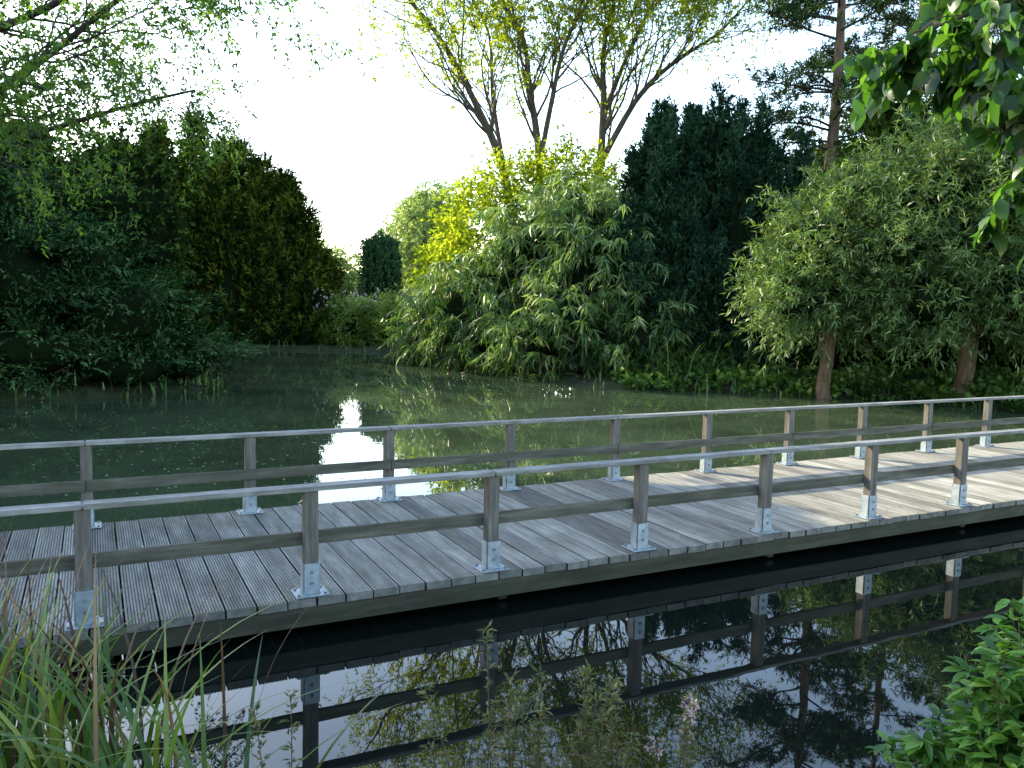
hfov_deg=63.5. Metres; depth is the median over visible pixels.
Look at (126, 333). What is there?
juniper bush
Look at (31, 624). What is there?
reed stalks
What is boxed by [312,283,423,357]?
joe pye weed
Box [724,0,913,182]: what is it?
pine tree
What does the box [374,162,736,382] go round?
bamboo thicket
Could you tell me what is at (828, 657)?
water
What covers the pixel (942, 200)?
willow tree
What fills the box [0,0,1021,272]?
sky
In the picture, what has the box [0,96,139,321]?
lime tree
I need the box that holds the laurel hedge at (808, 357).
[747,312,1023,377]
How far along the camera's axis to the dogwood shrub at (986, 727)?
4.56 m
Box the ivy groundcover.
[601,355,1023,412]
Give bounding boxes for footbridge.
[0,395,1023,671]
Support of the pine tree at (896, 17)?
on the ground at (172, 388)
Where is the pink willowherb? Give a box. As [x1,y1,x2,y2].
[641,690,702,767]
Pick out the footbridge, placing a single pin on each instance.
(388, 551)
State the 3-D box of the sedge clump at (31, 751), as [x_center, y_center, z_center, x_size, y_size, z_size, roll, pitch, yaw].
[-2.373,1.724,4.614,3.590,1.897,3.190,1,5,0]
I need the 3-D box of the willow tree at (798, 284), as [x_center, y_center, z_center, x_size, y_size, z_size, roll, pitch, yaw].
[11.378,-3.903,29.579,8.188,9.365,6.752,1,5,0]
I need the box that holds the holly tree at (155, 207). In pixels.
[0,109,208,326]
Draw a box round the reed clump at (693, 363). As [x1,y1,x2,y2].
[594,339,777,382]
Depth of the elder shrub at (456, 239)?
43.16 m
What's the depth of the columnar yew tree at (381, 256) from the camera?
72.22 m
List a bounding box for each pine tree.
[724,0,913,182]
[822,0,1002,130]
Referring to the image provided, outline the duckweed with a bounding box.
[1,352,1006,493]
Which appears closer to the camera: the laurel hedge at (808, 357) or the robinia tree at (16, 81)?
the robinia tree at (16, 81)
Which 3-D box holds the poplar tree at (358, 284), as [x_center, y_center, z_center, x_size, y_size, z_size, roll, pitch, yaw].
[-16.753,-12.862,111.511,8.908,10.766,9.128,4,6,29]
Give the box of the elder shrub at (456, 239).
[399,124,628,300]
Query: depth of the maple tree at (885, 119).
39.73 m
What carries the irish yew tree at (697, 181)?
on the ground at (172, 388)
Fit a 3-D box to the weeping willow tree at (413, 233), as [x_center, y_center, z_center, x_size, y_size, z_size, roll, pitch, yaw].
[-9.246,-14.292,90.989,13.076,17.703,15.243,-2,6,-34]
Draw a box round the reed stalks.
[0,521,88,763]
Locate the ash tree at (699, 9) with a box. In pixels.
[340,0,830,216]
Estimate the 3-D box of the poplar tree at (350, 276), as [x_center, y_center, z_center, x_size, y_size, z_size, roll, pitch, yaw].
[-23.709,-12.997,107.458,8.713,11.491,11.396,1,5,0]
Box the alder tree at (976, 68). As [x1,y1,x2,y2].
[829,0,1023,274]
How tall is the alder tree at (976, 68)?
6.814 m
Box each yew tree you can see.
[95,106,349,344]
[355,231,404,327]
[605,76,818,372]
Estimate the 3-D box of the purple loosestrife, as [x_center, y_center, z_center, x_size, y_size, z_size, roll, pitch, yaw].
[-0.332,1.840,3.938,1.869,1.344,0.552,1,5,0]
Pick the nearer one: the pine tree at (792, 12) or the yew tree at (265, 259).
the pine tree at (792, 12)
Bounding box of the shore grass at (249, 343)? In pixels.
[2,337,1008,408]
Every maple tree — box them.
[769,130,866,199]
[811,76,1022,192]
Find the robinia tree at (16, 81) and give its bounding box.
[0,0,383,257]
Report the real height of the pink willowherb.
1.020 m
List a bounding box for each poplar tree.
[317,239,361,305]
[354,268,405,299]
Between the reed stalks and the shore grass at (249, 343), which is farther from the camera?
the shore grass at (249, 343)
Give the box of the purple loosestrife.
[247,620,642,767]
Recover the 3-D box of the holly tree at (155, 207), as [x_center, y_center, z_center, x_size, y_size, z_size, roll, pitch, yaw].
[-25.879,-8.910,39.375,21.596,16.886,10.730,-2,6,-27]
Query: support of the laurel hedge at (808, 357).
on the ground at (172, 388)
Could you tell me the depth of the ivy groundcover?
30.54 m
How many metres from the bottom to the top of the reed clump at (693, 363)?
2.164 m
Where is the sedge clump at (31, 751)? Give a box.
[0,520,410,767]
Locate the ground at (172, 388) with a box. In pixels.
[0,324,1023,767]
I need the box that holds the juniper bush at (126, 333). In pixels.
[0,155,265,402]
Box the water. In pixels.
[0,349,1023,767]
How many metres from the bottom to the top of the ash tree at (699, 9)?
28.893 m
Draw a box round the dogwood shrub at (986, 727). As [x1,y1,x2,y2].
[865,596,1023,767]
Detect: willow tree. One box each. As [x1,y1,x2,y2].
[376,175,475,296]
[714,139,923,398]
[810,75,1023,398]

